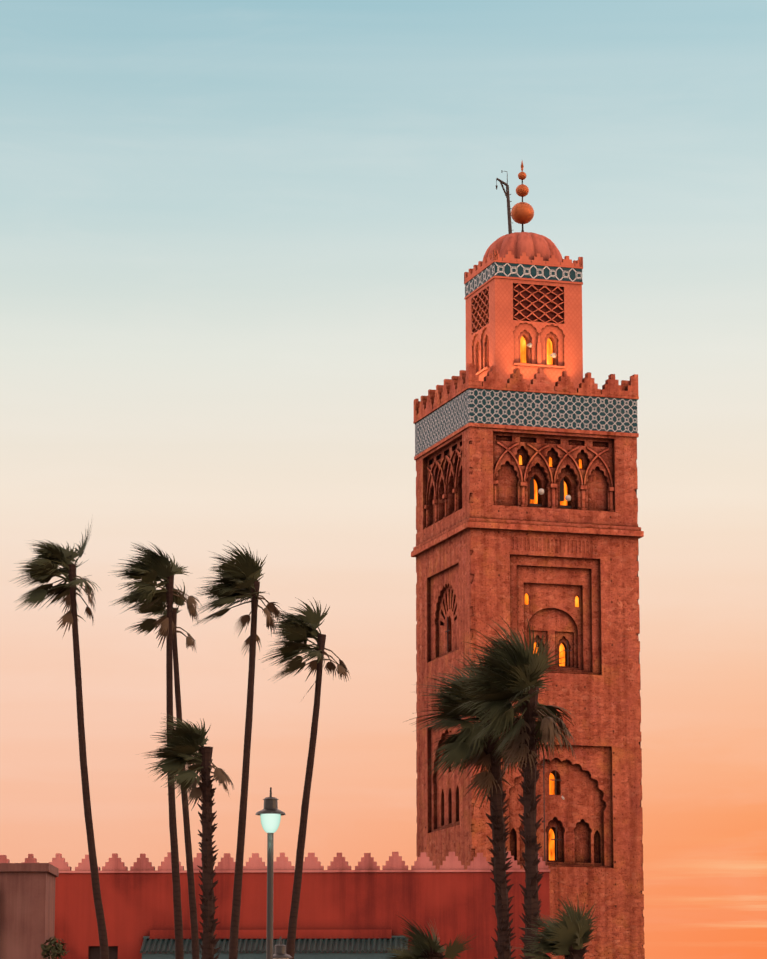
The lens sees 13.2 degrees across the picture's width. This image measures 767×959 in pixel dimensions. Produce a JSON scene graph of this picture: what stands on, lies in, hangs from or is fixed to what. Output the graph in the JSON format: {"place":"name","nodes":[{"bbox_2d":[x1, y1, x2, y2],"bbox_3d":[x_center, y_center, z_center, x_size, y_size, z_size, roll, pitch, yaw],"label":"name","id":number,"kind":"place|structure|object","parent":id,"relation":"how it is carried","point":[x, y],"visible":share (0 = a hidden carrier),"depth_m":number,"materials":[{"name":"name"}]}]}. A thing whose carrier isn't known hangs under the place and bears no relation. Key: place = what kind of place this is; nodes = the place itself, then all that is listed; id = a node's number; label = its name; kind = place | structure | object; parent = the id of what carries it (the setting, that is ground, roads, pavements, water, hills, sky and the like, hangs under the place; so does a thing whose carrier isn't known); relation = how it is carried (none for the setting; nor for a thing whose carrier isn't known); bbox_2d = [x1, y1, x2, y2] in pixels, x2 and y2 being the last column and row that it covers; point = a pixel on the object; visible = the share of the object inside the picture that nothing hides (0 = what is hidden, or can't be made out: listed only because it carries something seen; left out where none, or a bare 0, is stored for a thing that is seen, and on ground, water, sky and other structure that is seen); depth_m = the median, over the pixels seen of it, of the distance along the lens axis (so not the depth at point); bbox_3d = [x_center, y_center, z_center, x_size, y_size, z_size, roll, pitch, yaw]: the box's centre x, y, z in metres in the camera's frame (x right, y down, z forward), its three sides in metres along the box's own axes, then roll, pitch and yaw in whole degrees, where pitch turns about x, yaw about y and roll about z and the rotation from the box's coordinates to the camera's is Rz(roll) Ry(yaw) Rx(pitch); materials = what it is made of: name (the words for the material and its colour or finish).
{"place":"outdoors","nodes":[
{"label":"outdoors","id":0,"kind":"place"},
{"bbox_2d":[142,953,398,958],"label":"roof eave","id":1,"kind":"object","parent":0,"point":[296,956],"depth_m":146.85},
{"bbox_2d":[150,929,391,938],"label":"roof ridge","id":2,"kind":"structure","parent":0,"point":[309,934],"depth_m":148.31,"materials":[{"name":"grey tile"}]},
{"bbox_2d":[273,936,291,958],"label":"street lamp post","id":3,"kind":"object","parent":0,"point":[280,950],"visible":0.85,"depth_m":82.76,"materials":[{"name":"black metal"}]},
{"bbox_2d":[0,0,766,958],"label":"sky","id":4,"kind":"structure","parent":0,"point":[239,239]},
{"bbox_2d":[422,955,445,957],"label":"palm","id":5,"kind":"object","parent":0,"point":[440,956],"visible":0.61,"depth_m":108.21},
{"bbox_2d":[445,476,571,859],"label":"minaret window shutters","id":6,"kind":"object","parent":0,"point":[561,499],"visible":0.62,"depth_m":238.07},
{"label":"ground","id":7,"kind":"structure","parent":0,"visible":0},
{"bbox_2d":[0,863,58,958],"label":"pillar","id":8,"kind":"structure","parent":7,"relation":"on","point":[27,910],"depth_m":137.24,"materials":[{"name":"paint"}]},
{"bbox_2d":[40,936,70,958],"bbox_3d":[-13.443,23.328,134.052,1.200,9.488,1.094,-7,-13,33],"label":"shrub","id":9,"kind":"object","parent":7,"relation":"on","point":[58,950],"visible":1,"depth_m":134.65,"materials":[{"name":"green plant"}]},
{"bbox_2d":[11,518,108,958],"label":"palm","id":10,"kind":"object","parent":7,"relation":"on","point":[48,562],"depth_m":120.78,"materials":[{"name":"green plant"}]},
{"bbox_2d":[67,564,75,597],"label":"trunk","id":11,"kind":"object","parent":10,"relation":"attached to","point":[72,571],"visible":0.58,"depth_m":121.36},
{"bbox_2d":[56,575,95,638],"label":"dead palm fronds","id":12,"kind":"object","parent":10,"relation":"attached to","point":[67,617],"visible":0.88,"depth_m":121.38,"materials":[{"name":"brown plant"}]},
{"bbox_2d":[108,543,192,958],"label":"palm","id":13,"kind":"object","parent":7,"relation":"on","point":[150,568],"depth_m":124.68,"materials":[{"name":"green plant"}]},
{"bbox_2d":[165,575,173,607],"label":"trunk","id":14,"kind":"object","parent":13,"relation":"attached to","point":[169,592],"visible":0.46,"depth_m":125.22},
{"bbox_2d":[152,589,199,648],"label":"dead palm fronds","id":15,"kind":"object","parent":13,"relation":"attached to","point":[190,601],"visible":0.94,"depth_m":125.18,"materials":[{"name":"brown plant"}]},
{"bbox_2d":[125,582,198,958],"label":"palm","id":16,"kind":"object","parent":7,"relation":"on","point":[192,898],"depth_m":128.01,"materials":[{"name":"brown plant"}]},
{"bbox_2d":[172,608,176,629],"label":"palm","id":17,"kind":"object","parent":16,"relation":"attached to","point":[174,616],"visible":0.42,"depth_m":129.07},
{"bbox_2d":[176,627,196,650],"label":"dry palm fronds","id":18,"kind":"object","parent":16,"relation":"attached to","point":[190,642],"visible":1,"depth_m":128.96,"materials":[{"name":"brown plant"}]},
{"bbox_2d":[136,713,220,958],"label":"palm","id":19,"kind":"object","parent":7,"relation":"on","point":[186,741],"depth_m":111.44,"materials":[{"name":"plant"}]},
{"bbox_2d":[199,746,212,766],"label":"palm","id":20,"kind":"object","parent":19,"relation":"attached to","point":[206,753],"visible":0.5,"depth_m":111.84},
{"bbox_2d":[183,761,233,810],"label":"dead palm fronds","id":21,"kind":"object","parent":19,"relation":"attached to","point":[221,776],"visible":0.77,"depth_m":111.61,"materials":[{"name":"brown plant"}]},
{"bbox_2d":[194,541,268,958],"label":"palm","id":22,"kind":"object","parent":7,"relation":"on","point":[239,574],"depth_m":118.45,"materials":[{"name":"green plant"}]},
{"bbox_2d":[251,581,259,612],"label":"trunk","id":23,"kind":"object","parent":22,"relation":"attached to","point":[254,603],"visible":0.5,"depth_m":118.99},
{"bbox_2d":[235,595,284,653],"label":"dead palm fronds","id":24,"kind":"object","parent":22,"relation":"attached to","point":[270,609],"visible":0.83,"depth_m":119.07,"materials":[{"name":"brown plant"}]},
{"bbox_2d":[255,787,285,958],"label":"street lamp post","id":25,"kind":"object","parent":7,"relation":"on","point":[270,804],"visible":0.92,"depth_m":77.22,"materials":[{"name":"black metal"}]},
{"bbox_2d":[260,814,280,832],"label":"lamp globe","id":26,"kind":"object","parent":25,"relation":"attached to","point":[270,823],"visible":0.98,"depth_m":77.34,"materials":[{"name":"white glass"}]},
{"bbox_2d":[262,597,329,958],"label":"palm","id":27,"kind":"object","parent":7,"relation":"on","point":[299,630],"depth_m":122.19,"materials":[{"name":"green plant"}]},
{"bbox_2d":[317,634,325,661],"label":"palm","id":28,"kind":"object","parent":27,"relation":"attached to","point":[321,640],"visible":0.69,"depth_m":122.60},
{"bbox_2d":[300,648,349,701],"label":"dead palm fronds","id":29,"kind":"object","parent":27,"relation":"attached to","point":[330,666],"visible":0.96,"depth_m":122.77,"materials":[{"name":"brown plant"}]},
{"bbox_2d":[54,872,549,958],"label":"perimeter wall","id":30,"kind":"structure","parent":7,"relation":"on","point":[137,907],"depth_m":148.77,"materials":[{"name":"red paint"}]},
{"bbox_2d":[89,946,117,958],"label":"wall opening","id":31,"kind":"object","parent":30,"relation":"in","point":[94,952],"depth_m":148.96,"materials":[{"name":"brown wood"}]},
{"bbox_2d":[140,936,407,953],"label":"green roof tiles","id":32,"kind":"object","parent":30,"relation":"attached to","point":[347,945],"visible":0.58,"depth_m":147.56,"materials":[{"name":"tile"}]},
{"bbox_2d":[0,851,549,872],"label":"wall battlements","id":33,"kind":"object","parent":30,"relation":"on","point":[338,863],"visible":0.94,"depth_m":149.15,"materials":[{"name":"paint"}]},
{"bbox_2d":[386,915,475,958],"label":"palm","id":34,"kind":"object","parent":7,"relation":"on","point":[420,942],"depth_m":108.41,"materials":[{"name":"green plant"}]},
{"bbox_2d":[404,644,556,958],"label":"palm","id":35,"kind":"object","parent":7,"relation":"on","point":[459,748],"depth_m":103.11,"materials":[{"name":"green plant"}]},
{"bbox_2d":[459,733,521,808],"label":"dead palm fronds","id":36,"kind":"object","parent":35,"relation":"attached to","point":[483,778],"visible":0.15,"depth_m":103.45,"materials":[{"name":"brown plant"}]},
{"bbox_2d":[447,615,574,958],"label":"palm","id":37,"kind":"object","parent":7,"relation":"on","point":[508,674],"depth_m":99.29,"materials":[{"name":"green plant"}]},
{"bbox_2d":[520,687,538,720],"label":"palm","id":38,"kind":"object","parent":37,"relation":"attached to","point":[533,700],"visible":0.31,"depth_m":99.73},
{"bbox_2d":[497,706,575,777],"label":"dead palm fronds","id":39,"kind":"object","parent":37,"relation":"attached to","point":[549,726],"visible":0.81,"depth_m":99.36,"materials":[{"name":"brown plant"}]},
{"bbox_2d":[416,388,644,958],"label":"minaret tower","id":40,"kind":"structure","parent":7,"relation":"on","point":[469,580],"depth_m":236.16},
{"bbox_2d":[415,388,637,455],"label":"tile band","id":41,"kind":"object","parent":40,"relation":"attached to","point":[470,405],"visible":0.6,"depth_m":238.74,"materials":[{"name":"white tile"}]},
{"bbox_2d":[414,363,638,420],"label":"battlements","id":42,"kind":"object","parent":40,"relation":"on","point":[449,388],"visible":0.54,"depth_m":239.31,"materials":[{"name":"orange stone"}]},
{"bbox_2d":[411,385,643,556],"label":"minaret trim","id":43,"kind":"structure","parent":40,"relation":"attached to","point":[453,531],"depth_m":238.05,"materials":[{"name":"orange stone"}]},
{"bbox_2d":[519,455,581,859],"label":"lit windows","id":44,"kind":"structure","parent":40,"relation":"attached to","point":[552,785],"depth_m":237.01,"materials":[{"name":"yellow glass"}]},
{"bbox_2d":[538,488,570,799],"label":"minaret speakers","id":45,"kind":"object","parent":40,"relation":"attached to","point":[541,492],"visible":1,"depth_m":237.11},
{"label":"minaret terrace","id":46,"kind":"structure","parent":40,"relation":"on","visible":0},
{"bbox_2d":[466,276,582,387],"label":"tower wall","id":47,"kind":"structure","parent":46,"relation":"on","point":[498,336],"depth_m":242.71,"materials":[{"name":"orange paint"}]},
{"bbox_2d":[496,170,512,233],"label":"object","id":48,"kind":"object","parent":47,"relation":"attached to","point":[507,195],"visible":0.98,"depth_m":246.69,"materials":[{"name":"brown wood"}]},
{"bbox_2d":[472,283,563,333],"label":"lattice panels","id":49,"kind":"object","parent":47,"relation":"attached to","point":[481,311],"visible":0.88,"depth_m":243.38,"materials":[{"name":"orange stone"}]},
{"bbox_2d":[511,161,533,223],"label":"finial globes","id":50,"kind":"object","parent":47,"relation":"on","point":[522,212],"visible":0.98,"depth_m":247.17,"materials":[{"name":"orange metal"}]},
{"bbox_2d":[483,232,562,261],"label":"dome","id":51,"kind":"structure","parent":47,"relation":"on","point":[530,244],"depth_m":244.71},
{"bbox_2d":[465,262,581,296],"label":"tile band","id":52,"kind":"object","parent":47,"relation":"attached to","point":[523,271],"visible":0.5,"depth_m":243.53,"materials":[{"name":"white tile"}]},
{"bbox_2d":[464,250,582,281],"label":"battlements","id":53,"kind":"object","parent":47,"relation":"on","point":[552,259],"visible":0.38,"depth_m":243.80,"materials":[{"name":"orange stone"}]},
{"bbox_2d":[464,260,582,374],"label":"stone molding","id":54,"kind":"structure","parent":47,"relation":"attached to","point":[538,352],"depth_m":243.19,"materials":[{"name":"stone"}]},
{"bbox_2d":[520,336,552,364],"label":"lit windows","id":55,"kind":"structure","parent":47,"relation":"in","point":[523,351],"depth_m":243.00,"materials":[{"name":"glass"}]},
{"bbox_2d":[513,284,562,323],"bbox_3d":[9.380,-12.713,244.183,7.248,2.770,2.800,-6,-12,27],"label":"lattice panel","id":56,"kind":"object","parent":47,"relation":"attached to","point":[537,304],"visible":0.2,"depth_m":243.17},
{"bbox_2d":[526,343,555,357],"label":"lamp","id":57,"kind":"object","parent":47,"relation":"attached to","point":[552,355],"visible":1,"depth_m":242.36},
{"bbox_2d":[510,894,598,958],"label":"palm","id":58,"kind":"object","parent":7,"relation":"on","point":[561,937],"depth_m":94.25,"materials":[{"name":"green plant"}]},
{"bbox_2d":[568,950,588,954],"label":"palm","id":59,"kind":"object","parent":58,"relation":"attached to","point":[578,951],"visible":0.39,"depth_m":94.21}
]}

